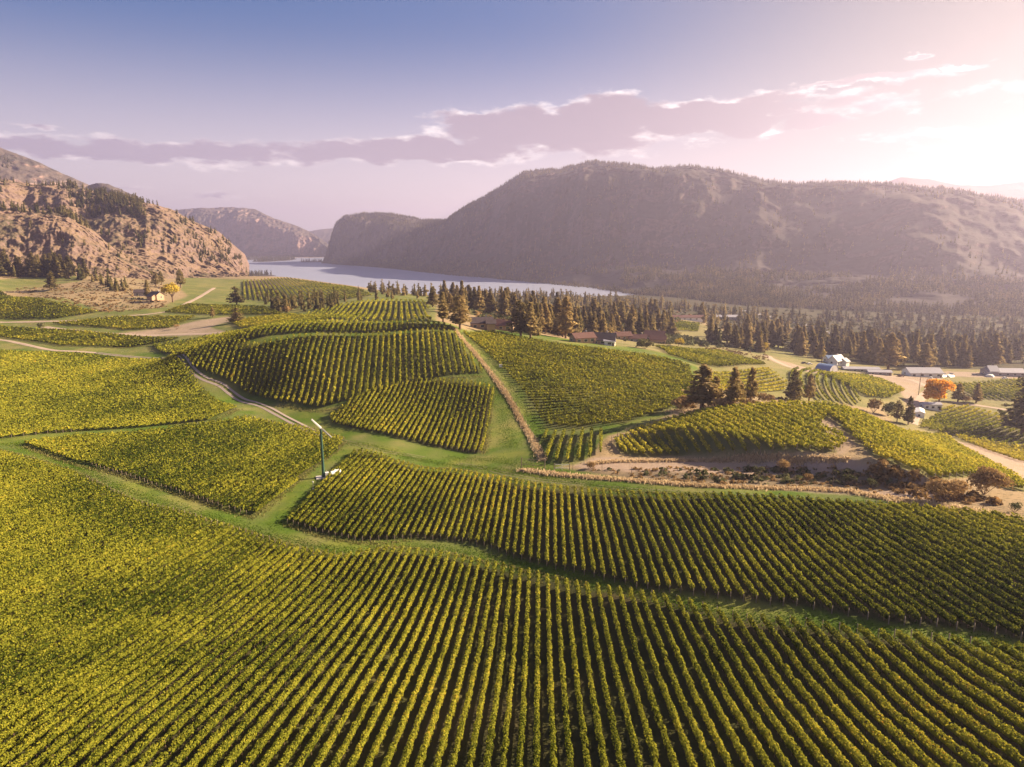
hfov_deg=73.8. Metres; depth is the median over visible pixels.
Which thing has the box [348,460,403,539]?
vine row
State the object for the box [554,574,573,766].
vine row
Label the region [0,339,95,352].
farm road
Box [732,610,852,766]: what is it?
vine row
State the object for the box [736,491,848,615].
vine row
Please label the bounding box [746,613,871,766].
vine row
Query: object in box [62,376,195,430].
vine row
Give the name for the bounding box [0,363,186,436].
vine row
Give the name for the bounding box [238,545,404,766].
vine row
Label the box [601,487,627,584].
vine row
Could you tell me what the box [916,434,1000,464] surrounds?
vine row
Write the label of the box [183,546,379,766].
vine row
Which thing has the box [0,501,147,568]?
vine row
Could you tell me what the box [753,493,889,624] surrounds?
vine row
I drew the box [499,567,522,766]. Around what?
vine row
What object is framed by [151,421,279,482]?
vine row
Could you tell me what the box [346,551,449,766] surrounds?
vine row
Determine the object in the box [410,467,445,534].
vine row
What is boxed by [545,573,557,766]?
vine row
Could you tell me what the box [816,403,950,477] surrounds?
vine row
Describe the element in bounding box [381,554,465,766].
vine row
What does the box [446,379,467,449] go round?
vine row
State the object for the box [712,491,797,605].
vine row
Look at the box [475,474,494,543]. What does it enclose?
vine row
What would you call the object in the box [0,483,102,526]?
vine row
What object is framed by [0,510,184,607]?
vine row
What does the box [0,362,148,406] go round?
vine row
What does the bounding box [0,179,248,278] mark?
rocky hill
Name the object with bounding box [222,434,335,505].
vine row
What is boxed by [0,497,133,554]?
vine row
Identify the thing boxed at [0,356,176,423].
vine row
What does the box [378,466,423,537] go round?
vine row
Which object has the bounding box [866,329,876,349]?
pine tree
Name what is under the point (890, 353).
pine tree
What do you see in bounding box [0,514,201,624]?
vine row
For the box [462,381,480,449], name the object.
vine row
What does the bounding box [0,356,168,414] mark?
vine row
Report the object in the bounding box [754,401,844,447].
vine row
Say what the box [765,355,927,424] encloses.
farmyard road
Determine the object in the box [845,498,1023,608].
vine row
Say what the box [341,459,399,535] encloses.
vine row
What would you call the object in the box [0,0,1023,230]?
sky
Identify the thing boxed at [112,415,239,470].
vine row
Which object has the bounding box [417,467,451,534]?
vine row
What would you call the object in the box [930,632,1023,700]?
vine row
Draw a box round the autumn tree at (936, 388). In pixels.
[921,378,956,401]
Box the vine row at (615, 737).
[584,581,625,766]
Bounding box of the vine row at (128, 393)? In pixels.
[1,359,183,432]
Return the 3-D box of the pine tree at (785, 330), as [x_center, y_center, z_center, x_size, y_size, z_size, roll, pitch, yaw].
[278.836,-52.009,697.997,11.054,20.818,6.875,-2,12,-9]
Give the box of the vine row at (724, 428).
[686,411,747,452]
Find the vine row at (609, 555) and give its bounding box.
[594,487,616,582]
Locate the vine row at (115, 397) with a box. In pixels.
[0,358,182,431]
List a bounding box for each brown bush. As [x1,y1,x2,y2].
[671,395,694,408]
[712,397,735,405]
[756,393,774,400]
[867,398,883,412]
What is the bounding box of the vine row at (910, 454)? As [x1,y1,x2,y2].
[842,422,942,478]
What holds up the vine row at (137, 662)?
on the ground at (856, 451)
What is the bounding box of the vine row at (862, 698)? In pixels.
[789,615,939,766]
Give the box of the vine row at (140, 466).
[126,416,255,474]
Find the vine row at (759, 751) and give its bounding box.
[676,595,774,766]
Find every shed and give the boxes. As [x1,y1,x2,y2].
[815,363,837,371]
[841,366,880,371]
[866,369,892,375]
[901,367,944,377]
[980,365,1023,376]
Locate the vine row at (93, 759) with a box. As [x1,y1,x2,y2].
[79,548,328,766]
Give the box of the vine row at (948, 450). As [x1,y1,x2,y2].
[860,410,1020,476]
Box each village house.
[568,330,596,343]
[594,330,616,345]
[614,330,632,340]
[628,332,646,341]
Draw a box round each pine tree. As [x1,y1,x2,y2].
[0,251,5,268]
[4,254,11,274]
[13,255,16,266]
[14,257,26,276]
[22,252,33,275]
[26,257,44,276]
[33,256,44,276]
[40,271,59,289]
[43,253,51,273]
[48,252,63,277]
[50,255,64,277]
[58,254,63,267]
[60,255,76,276]
[81,258,90,275]
[144,279,150,295]
[151,273,161,285]
[157,271,164,283]
[175,268,185,287]
[210,307,214,317]
[225,286,244,304]
[226,307,245,321]
[426,286,438,306]
[437,292,448,321]
[439,280,448,299]
[446,293,455,312]
[446,295,472,329]
[449,282,455,295]
[452,285,458,297]
[457,280,466,299]
[460,290,468,307]
[467,288,474,307]
[471,293,476,308]
[472,287,476,297]
[474,286,486,310]
[482,290,492,312]
[487,292,497,310]
[495,290,511,316]
[497,286,502,307]
[497,288,514,313]
[504,300,533,335]
[511,295,517,313]
[522,299,529,313]
[524,302,539,337]
[528,303,542,335]
[531,290,536,304]
[539,303,547,329]
[540,296,546,305]
[542,302,552,332]
[546,307,555,332]
[552,309,569,336]
[552,314,558,335]
[553,298,561,313]
[555,296,576,337]
[569,308,582,333]
[577,307,583,328]
[581,305,587,325]
[584,312,592,329]
[586,299,597,313]
[587,298,604,314]
[587,311,598,331]
[596,306,608,327]
[597,312,602,330]
[599,313,608,331]
[605,311,609,326]
[608,302,620,321]
[608,314,614,332]
[613,317,619,331]
[614,314,624,331]
[616,301,627,322]
[623,313,634,330]
[624,305,637,327]
[626,314,636,333]
[634,313,645,333]
[640,316,649,331]
[642,304,648,322]
[647,298,652,316]
[647,315,655,329]
[648,299,658,317]
[656,308,660,329]
[658,309,667,330]
[665,316,681,335]
[681,364,723,407]
[696,302,706,317]
[706,318,714,340]
[708,376,724,405]
[712,324,718,339]
[721,322,732,343]
[723,366,744,401]
[728,325,742,345]
[738,314,754,335]
[738,327,744,342]
[740,328,753,348]
[740,382,746,404]
[742,324,755,342]
[744,367,758,400]
[752,331,766,351]
[753,322,763,340]
[760,309,769,323]
[760,321,768,337]
[762,333,770,351]
[767,320,776,338]
[767,324,777,346]
[771,327,789,347]
[774,318,786,338]
[779,315,787,331]
[782,322,788,339]
[782,369,805,400]
[789,323,798,339]
[789,325,799,348]
[792,331,808,355]
[793,325,809,350]
[793,327,802,350]
[803,373,817,401]
[806,331,818,345]
[806,335,818,354]
[807,325,816,342]
[813,337,826,358]
[814,319,820,329]
[815,326,818,335]
[817,326,823,348]
[818,322,829,342]
[823,327,825,342]
[828,324,839,348]
[832,336,841,354]
[840,336,854,355]
[843,333,856,357]
[852,330,869,360]
[855,332,859,352]
[865,326,871,336]
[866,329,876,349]
[866,337,877,359]
[866,338,886,364]
[875,333,906,369]
[890,400,904,421]
[893,339,905,364]
[895,331,909,350]
[901,334,910,352]
[901,343,909,360]
[903,396,916,424]
[908,331,913,353]
[909,329,921,343]
[909,332,920,361]
[915,343,934,366]
[920,334,940,364]
[920,336,927,351]
[934,326,949,350]
[935,345,951,365]
[937,337,946,355]
[939,340,955,356]
[947,341,958,365]
[951,383,965,401]
[954,336,962,347]
[956,334,972,364]
[960,346,973,367]
[968,330,975,345]
[971,383,983,402]
[972,343,982,364]
[975,338,996,364]
[976,333,983,345]
[990,334,1006,364]
[996,376,1023,434]
[997,339,1007,361]
[1003,344,1015,360]
[1012,338,1018,356]
[1013,340,1023,359]
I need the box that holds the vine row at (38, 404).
[0,357,165,413]
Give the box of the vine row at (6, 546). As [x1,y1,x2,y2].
[0,496,130,550]
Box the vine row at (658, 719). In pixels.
[616,585,678,766]
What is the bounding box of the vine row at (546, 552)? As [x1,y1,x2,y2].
[544,483,549,562]
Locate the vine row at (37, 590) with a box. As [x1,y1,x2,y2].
[0,511,189,614]
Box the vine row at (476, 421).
[467,382,485,450]
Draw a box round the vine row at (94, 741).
[57,548,320,766]
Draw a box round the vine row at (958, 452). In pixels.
[887,422,1010,469]
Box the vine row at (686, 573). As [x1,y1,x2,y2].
[645,490,694,595]
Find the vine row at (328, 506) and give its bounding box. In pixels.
[309,451,377,527]
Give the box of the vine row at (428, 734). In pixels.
[415,558,480,766]
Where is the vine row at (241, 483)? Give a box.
[212,432,327,503]
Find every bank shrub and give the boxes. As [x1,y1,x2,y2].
[587,462,595,468]
[803,473,813,480]
[841,474,857,484]
[865,478,878,487]
[1008,502,1022,511]
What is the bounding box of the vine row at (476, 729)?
[466,562,505,766]
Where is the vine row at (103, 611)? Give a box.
[0,526,239,674]
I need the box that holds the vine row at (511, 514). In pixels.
[505,478,517,552]
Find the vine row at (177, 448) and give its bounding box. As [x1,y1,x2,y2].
[121,416,252,472]
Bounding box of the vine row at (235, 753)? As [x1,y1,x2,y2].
[222,545,396,766]
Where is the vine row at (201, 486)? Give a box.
[189,428,311,494]
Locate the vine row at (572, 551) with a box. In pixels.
[566,485,576,567]
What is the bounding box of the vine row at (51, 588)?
[0,513,195,617]
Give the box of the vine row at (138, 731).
[94,549,335,766]
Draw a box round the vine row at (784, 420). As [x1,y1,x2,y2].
[746,402,840,448]
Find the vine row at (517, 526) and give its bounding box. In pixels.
[512,479,523,554]
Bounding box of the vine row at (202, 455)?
[147,421,276,483]
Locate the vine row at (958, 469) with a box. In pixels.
[822,400,963,477]
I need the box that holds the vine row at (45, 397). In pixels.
[0,361,153,410]
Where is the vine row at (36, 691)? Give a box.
[0,535,269,720]
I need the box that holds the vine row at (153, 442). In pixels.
[96,421,205,467]
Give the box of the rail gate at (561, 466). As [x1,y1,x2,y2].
[554,463,569,469]
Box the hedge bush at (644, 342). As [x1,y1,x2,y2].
[635,338,654,348]
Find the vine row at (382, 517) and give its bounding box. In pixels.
[370,465,419,540]
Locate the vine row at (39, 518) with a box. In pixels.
[0,489,113,535]
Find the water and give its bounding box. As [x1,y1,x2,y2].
[248,257,635,296]
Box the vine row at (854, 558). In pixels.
[778,493,937,626]
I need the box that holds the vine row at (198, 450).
[139,419,268,478]
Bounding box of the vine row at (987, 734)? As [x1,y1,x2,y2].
[856,624,1023,766]
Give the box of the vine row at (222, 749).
[203,544,388,766]
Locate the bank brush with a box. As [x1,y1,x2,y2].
[592,465,971,504]
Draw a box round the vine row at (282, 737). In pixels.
[257,547,410,766]
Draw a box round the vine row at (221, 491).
[207,432,325,503]
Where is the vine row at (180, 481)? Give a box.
[171,423,296,490]
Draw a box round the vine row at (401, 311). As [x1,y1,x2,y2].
[400,299,402,318]
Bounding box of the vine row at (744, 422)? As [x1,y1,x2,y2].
[708,406,786,450]
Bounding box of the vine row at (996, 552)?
[898,501,1023,571]
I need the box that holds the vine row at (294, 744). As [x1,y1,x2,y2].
[276,547,419,766]
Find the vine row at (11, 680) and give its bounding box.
[0,529,251,693]
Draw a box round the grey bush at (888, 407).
[880,401,896,415]
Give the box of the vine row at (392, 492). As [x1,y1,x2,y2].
[362,463,413,540]
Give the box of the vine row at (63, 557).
[0,505,168,588]
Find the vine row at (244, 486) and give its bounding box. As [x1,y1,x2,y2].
[218,433,332,506]
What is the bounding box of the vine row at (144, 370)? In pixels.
[0,356,169,418]
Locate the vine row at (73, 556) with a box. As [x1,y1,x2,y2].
[0,507,173,595]
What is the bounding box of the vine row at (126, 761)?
[114,551,342,766]
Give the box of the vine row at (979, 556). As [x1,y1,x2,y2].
[876,500,1023,586]
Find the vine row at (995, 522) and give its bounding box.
[962,506,1023,536]
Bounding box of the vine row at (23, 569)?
[0,505,162,582]
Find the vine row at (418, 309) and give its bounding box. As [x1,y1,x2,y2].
[413,299,424,318]
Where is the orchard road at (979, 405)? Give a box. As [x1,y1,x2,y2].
[951,401,1007,409]
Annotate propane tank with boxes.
[330,469,340,475]
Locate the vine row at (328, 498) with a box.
[304,449,372,524]
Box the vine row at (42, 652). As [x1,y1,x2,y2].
[0,528,245,683]
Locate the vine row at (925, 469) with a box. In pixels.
[852,432,935,476]
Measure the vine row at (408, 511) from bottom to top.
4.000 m
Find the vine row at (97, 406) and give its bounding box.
[0,362,183,433]
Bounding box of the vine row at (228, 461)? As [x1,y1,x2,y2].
[176,425,301,490]
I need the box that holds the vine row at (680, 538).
[655,489,706,592]
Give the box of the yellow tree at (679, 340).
[674,338,684,345]
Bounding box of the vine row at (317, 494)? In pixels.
[293,448,362,524]
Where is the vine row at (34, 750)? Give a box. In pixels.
[6,545,299,766]
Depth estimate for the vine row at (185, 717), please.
89.89 m
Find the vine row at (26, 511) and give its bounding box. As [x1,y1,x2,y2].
[0,482,99,522]
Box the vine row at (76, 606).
[0,521,222,650]
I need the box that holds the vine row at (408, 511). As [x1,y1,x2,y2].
[393,467,434,539]
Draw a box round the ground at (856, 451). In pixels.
[0,257,1023,766]
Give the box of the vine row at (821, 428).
[762,400,847,441]
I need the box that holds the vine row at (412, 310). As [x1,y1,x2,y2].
[409,299,417,318]
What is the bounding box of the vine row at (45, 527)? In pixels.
[0,494,125,547]
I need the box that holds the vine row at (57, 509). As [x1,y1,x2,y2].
[0,486,110,531]
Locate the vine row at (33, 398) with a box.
[0,363,144,406]
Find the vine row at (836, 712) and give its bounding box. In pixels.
[760,613,895,766]
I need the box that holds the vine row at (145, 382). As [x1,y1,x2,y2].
[0,358,180,428]
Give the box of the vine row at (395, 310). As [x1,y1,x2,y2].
[393,298,397,319]
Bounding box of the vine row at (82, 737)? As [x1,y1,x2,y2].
[43,547,313,766]
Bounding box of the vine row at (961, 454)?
[868,413,1013,473]
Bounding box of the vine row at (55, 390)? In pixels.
[0,365,138,404]
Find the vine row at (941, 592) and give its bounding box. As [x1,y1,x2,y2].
[805,494,996,635]
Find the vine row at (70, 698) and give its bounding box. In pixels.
[0,542,287,756]
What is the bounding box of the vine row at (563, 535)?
[559,483,566,567]
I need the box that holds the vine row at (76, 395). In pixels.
[0,355,171,415]
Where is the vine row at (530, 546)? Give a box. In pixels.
[528,482,536,558]
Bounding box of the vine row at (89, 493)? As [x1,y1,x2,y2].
[0,484,107,528]
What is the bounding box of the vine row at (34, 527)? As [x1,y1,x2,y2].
[0,492,121,542]
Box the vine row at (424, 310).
[417,299,431,320]
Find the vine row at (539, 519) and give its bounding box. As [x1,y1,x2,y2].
[537,482,543,564]
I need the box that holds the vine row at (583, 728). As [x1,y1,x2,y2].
[564,578,591,766]
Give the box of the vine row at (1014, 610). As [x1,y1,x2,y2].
[835,498,1023,620]
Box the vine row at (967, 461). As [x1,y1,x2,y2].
[849,406,1023,481]
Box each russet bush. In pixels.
[923,478,971,500]
[960,395,972,403]
[966,465,1015,494]
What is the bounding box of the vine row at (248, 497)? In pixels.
[234,436,342,508]
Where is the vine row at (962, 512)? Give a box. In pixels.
[948,505,1023,542]
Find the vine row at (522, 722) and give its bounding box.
[516,568,530,766]
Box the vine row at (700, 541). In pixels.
[671,492,731,598]
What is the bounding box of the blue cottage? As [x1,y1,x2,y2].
[823,355,832,362]
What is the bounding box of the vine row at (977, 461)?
[870,414,1015,474]
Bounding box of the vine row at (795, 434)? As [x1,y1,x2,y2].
[730,403,823,451]
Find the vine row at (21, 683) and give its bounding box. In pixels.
[0,531,256,700]
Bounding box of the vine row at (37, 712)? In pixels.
[0,539,281,742]
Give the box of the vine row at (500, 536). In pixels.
[497,476,511,552]
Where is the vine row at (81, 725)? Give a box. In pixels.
[24,546,306,766]
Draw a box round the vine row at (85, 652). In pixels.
[0,534,262,710]
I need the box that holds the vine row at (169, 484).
[166,424,292,489]
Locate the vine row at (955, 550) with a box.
[865,499,1023,592]
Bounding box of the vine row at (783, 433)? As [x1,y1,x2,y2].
[723,405,810,450]
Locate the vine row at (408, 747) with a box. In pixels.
[398,556,473,766]
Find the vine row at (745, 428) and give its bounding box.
[701,407,773,448]
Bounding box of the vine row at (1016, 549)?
[923,502,1023,554]
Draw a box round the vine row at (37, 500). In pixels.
[0,478,92,516]
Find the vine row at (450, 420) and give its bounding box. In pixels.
[440,378,463,445]
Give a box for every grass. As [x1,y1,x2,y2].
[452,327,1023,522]
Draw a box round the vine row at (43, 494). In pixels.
[0,477,89,512]
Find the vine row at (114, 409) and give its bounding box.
[47,370,192,432]
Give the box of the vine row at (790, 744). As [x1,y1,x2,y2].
[701,601,811,766]
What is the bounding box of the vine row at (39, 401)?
[0,360,158,411]
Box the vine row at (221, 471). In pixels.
[184,426,308,494]
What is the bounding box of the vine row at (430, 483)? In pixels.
[401,467,440,539]
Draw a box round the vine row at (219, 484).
[197,429,318,499]
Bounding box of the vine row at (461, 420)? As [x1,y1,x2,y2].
[451,379,472,448]
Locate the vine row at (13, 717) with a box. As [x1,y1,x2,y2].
[0,538,274,731]
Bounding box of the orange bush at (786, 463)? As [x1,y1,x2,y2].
[776,458,789,471]
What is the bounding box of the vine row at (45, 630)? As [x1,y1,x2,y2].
[0,522,228,657]
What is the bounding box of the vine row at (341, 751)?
[328,549,442,766]
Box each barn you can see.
[133,289,143,295]
[672,315,703,321]
[709,315,737,319]
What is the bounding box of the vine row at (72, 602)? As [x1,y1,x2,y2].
[0,520,217,642]
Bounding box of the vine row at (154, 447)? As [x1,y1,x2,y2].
[104,418,221,469]
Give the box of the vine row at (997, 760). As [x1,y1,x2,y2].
[838,622,1013,766]
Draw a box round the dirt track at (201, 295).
[0,288,214,322]
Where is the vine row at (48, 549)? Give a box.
[0,503,152,572]
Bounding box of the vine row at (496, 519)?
[490,475,506,548]
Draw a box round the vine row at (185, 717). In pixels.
[130,551,351,766]
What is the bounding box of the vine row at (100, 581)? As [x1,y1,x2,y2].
[0,518,211,639]
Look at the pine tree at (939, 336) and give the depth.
719.01 m
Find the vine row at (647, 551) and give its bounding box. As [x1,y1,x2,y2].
[623,489,660,586]
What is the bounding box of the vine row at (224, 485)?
[203,431,319,501]
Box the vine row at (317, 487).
[287,449,356,523]
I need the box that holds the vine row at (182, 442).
[117,415,245,472]
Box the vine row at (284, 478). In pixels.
[240,440,342,512]
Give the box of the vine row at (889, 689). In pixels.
[822,620,987,766]
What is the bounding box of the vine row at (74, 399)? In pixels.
[0,358,168,420]
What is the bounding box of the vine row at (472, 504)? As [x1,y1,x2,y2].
[461,472,482,542]
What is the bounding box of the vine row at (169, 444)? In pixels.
[108,417,229,469]
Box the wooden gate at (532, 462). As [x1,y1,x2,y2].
[521,457,544,468]
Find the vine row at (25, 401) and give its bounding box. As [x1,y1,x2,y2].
[0,361,150,409]
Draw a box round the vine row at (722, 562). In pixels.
[679,493,743,601]
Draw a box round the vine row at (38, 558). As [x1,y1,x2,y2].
[0,502,157,577]
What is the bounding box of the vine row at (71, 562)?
[0,508,179,600]
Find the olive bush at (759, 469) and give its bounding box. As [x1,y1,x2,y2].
[752,466,765,475]
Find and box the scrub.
[17,282,898,485]
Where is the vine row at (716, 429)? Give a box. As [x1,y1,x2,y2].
[679,413,735,453]
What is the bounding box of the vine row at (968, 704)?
[877,628,1023,750]
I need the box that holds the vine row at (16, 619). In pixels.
[0,517,205,631]
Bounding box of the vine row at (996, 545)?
[910,501,1023,562]
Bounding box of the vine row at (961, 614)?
[796,494,975,631]
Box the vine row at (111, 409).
[35,368,190,432]
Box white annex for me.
[603,339,615,345]
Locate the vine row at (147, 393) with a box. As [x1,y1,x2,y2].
[23,366,189,435]
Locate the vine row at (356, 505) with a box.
[334,457,394,536]
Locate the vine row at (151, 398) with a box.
[57,372,194,430]
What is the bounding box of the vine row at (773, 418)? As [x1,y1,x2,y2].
[739,402,834,451]
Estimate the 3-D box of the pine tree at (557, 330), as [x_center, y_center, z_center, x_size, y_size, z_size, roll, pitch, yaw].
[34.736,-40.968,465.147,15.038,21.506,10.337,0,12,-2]
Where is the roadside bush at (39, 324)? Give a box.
[37,323,44,327]
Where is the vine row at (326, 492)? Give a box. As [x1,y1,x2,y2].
[297,449,367,525]
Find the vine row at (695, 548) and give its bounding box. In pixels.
[662,491,719,598]
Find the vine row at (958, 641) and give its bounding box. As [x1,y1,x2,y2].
[948,633,1023,685]
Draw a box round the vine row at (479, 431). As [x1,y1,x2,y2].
[473,383,489,452]
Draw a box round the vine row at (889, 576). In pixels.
[787,493,957,630]
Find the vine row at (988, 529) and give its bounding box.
[935,504,1023,547]
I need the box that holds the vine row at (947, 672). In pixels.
[894,629,1023,734]
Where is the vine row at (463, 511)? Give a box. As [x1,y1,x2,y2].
[453,471,478,537]
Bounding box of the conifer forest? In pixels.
[0,156,1023,363]
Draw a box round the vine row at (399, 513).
[386,466,428,537]
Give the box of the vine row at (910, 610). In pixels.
[769,492,921,625]
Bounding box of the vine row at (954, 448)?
[919,435,994,461]
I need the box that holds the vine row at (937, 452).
[836,402,976,474]
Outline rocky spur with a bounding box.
[0,208,157,279]
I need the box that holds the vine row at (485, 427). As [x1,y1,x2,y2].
[478,386,493,452]
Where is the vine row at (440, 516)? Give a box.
[432,468,462,538]
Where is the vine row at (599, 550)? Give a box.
[587,486,605,576]
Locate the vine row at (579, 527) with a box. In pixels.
[573,486,585,574]
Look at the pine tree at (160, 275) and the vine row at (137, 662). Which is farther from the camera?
the pine tree at (160, 275)
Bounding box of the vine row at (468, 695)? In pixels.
[448,561,497,766]
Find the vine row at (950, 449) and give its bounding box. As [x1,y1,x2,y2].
[887,421,1006,467]
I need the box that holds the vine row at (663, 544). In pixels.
[637,489,681,592]
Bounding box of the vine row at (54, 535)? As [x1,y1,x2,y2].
[0,499,136,558]
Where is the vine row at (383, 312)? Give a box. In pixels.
[379,298,388,319]
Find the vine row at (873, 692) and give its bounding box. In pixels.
[805,617,961,766]
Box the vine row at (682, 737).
[628,586,697,766]
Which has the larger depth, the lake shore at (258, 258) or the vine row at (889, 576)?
the lake shore at (258, 258)
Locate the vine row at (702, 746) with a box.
[639,589,714,766]
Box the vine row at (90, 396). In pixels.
[0,355,173,421]
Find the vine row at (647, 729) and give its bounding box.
[606,584,660,766]
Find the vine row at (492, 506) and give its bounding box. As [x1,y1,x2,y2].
[483,474,499,544]
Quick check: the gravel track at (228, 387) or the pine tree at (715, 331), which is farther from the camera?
the pine tree at (715, 331)
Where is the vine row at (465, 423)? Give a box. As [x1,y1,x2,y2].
[456,381,476,451]
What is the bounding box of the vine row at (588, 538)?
[580,486,595,573]
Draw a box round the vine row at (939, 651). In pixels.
[910,629,1023,713]
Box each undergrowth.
[468,294,1023,351]
[468,304,730,331]
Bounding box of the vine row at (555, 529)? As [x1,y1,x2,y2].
[552,483,557,569]
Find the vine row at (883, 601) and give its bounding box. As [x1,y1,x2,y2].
[761,493,905,624]
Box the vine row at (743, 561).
[696,492,770,604]
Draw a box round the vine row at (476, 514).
[468,473,489,543]
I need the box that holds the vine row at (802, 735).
[716,606,830,766]
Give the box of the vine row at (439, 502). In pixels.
[424,468,456,536]
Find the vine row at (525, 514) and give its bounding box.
[520,481,529,559]
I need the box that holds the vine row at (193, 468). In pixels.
[161,423,288,487]
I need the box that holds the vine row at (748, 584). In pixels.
[688,491,757,602]
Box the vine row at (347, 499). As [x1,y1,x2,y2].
[322,454,386,532]
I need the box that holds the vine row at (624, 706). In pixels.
[595,582,642,766]
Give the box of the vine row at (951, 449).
[900,427,1004,468]
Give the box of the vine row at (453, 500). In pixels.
[439,469,467,539]
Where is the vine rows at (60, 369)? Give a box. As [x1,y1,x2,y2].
[0,277,1023,661]
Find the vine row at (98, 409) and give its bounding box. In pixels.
[11,366,187,437]
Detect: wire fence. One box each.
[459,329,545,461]
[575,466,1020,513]
[614,410,679,436]
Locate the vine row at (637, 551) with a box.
[616,488,648,588]
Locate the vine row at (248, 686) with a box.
[167,548,370,766]
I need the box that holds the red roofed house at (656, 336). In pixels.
[644,329,666,343]
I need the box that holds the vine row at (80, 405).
[0,357,179,427]
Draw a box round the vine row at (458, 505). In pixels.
[447,470,472,541]
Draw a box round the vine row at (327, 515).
[315,451,382,532]
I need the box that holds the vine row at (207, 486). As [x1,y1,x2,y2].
[193,429,314,495]
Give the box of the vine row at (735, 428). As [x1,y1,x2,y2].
[693,409,760,453]
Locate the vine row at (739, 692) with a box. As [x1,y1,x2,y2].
[687,597,791,766]
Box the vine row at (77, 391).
[0,360,159,411]
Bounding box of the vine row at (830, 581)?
[745,492,868,619]
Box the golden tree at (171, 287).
[161,282,179,301]
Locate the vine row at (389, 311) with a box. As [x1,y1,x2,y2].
[386,298,392,319]
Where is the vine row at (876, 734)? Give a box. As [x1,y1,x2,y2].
[775,615,916,766]
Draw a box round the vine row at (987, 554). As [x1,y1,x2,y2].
[887,501,1023,579]
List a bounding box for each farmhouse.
[469,315,496,330]
[495,319,514,330]
[827,353,850,365]
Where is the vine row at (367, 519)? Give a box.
[355,461,408,537]
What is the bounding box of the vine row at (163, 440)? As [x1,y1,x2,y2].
[100,419,213,468]
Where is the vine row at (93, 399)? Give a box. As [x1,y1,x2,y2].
[0,356,178,426]
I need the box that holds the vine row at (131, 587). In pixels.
[0,525,233,665]
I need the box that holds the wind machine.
[311,419,331,479]
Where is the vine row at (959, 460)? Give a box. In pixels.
[843,403,1023,487]
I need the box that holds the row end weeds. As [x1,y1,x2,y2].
[0,374,723,587]
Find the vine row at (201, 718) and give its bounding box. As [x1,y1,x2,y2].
[150,547,362,766]
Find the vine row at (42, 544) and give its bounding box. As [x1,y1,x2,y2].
[0,500,140,563]
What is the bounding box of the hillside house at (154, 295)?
[146,290,164,300]
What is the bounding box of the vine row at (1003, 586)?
[856,500,1023,601]
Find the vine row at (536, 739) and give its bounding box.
[532,569,540,766]
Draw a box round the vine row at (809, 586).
[728,490,832,613]
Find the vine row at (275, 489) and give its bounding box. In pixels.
[246,447,338,514]
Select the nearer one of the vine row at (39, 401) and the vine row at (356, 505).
the vine row at (356, 505)
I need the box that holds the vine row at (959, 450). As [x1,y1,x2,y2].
[914,433,997,463]
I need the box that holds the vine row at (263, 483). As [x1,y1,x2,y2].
[229,434,339,509]
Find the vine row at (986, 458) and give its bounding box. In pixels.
[936,441,992,460]
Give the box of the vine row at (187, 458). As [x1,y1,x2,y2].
[144,420,272,481]
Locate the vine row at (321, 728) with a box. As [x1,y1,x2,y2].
[294,548,426,766]
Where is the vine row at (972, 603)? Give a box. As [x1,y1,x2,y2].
[816,497,1022,640]
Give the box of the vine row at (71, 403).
[1,355,175,422]
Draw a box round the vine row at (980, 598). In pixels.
[825,497,1023,633]
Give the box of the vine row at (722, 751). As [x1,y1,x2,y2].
[650,590,733,766]
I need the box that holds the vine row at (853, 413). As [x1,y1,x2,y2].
[828,401,970,477]
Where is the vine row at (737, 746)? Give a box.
[662,592,753,766]
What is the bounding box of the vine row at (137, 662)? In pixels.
[0,543,293,766]
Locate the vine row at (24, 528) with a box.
[0,490,118,541]
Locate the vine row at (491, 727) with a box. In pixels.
[483,565,513,766]
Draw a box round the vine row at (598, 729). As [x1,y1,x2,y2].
[574,579,607,766]
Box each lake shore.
[246,257,290,259]
[252,259,295,261]
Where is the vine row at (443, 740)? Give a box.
[433,560,488,766]
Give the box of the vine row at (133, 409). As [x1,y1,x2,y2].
[71,378,197,431]
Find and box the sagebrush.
[12,279,1002,505]
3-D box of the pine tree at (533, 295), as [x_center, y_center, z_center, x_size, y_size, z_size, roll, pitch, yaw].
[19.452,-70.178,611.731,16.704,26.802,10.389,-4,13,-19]
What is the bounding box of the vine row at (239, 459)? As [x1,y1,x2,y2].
[179,425,305,493]
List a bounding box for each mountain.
[0,148,133,196]
[174,207,328,256]
[309,228,332,243]
[324,162,1023,313]
[832,177,1023,199]
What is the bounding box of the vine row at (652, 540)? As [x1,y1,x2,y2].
[631,489,670,592]
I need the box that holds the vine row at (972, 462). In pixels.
[855,408,1021,477]
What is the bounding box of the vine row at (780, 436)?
[716,404,796,450]
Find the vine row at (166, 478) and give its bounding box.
[156,422,284,485]
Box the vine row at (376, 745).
[364,551,456,766]
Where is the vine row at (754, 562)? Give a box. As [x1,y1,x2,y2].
[704,491,784,605]
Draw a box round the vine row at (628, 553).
[608,488,637,588]
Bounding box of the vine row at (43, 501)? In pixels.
[0,480,96,518]
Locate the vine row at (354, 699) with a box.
[311,548,434,766]
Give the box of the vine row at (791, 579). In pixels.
[720,491,814,609]
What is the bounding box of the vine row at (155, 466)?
[135,418,264,479]
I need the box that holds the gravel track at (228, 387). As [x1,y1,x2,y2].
[96,352,319,436]
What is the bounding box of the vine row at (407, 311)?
[405,299,409,318]
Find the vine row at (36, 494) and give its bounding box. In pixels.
[0,474,86,509]
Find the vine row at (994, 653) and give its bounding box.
[969,636,1023,673]
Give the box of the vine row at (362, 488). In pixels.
[328,455,390,531]
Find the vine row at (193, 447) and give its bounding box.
[130,418,260,475]
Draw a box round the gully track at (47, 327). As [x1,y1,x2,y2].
[44,326,227,335]
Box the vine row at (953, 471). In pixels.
[816,399,956,475]
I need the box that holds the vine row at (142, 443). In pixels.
[92,422,197,465]

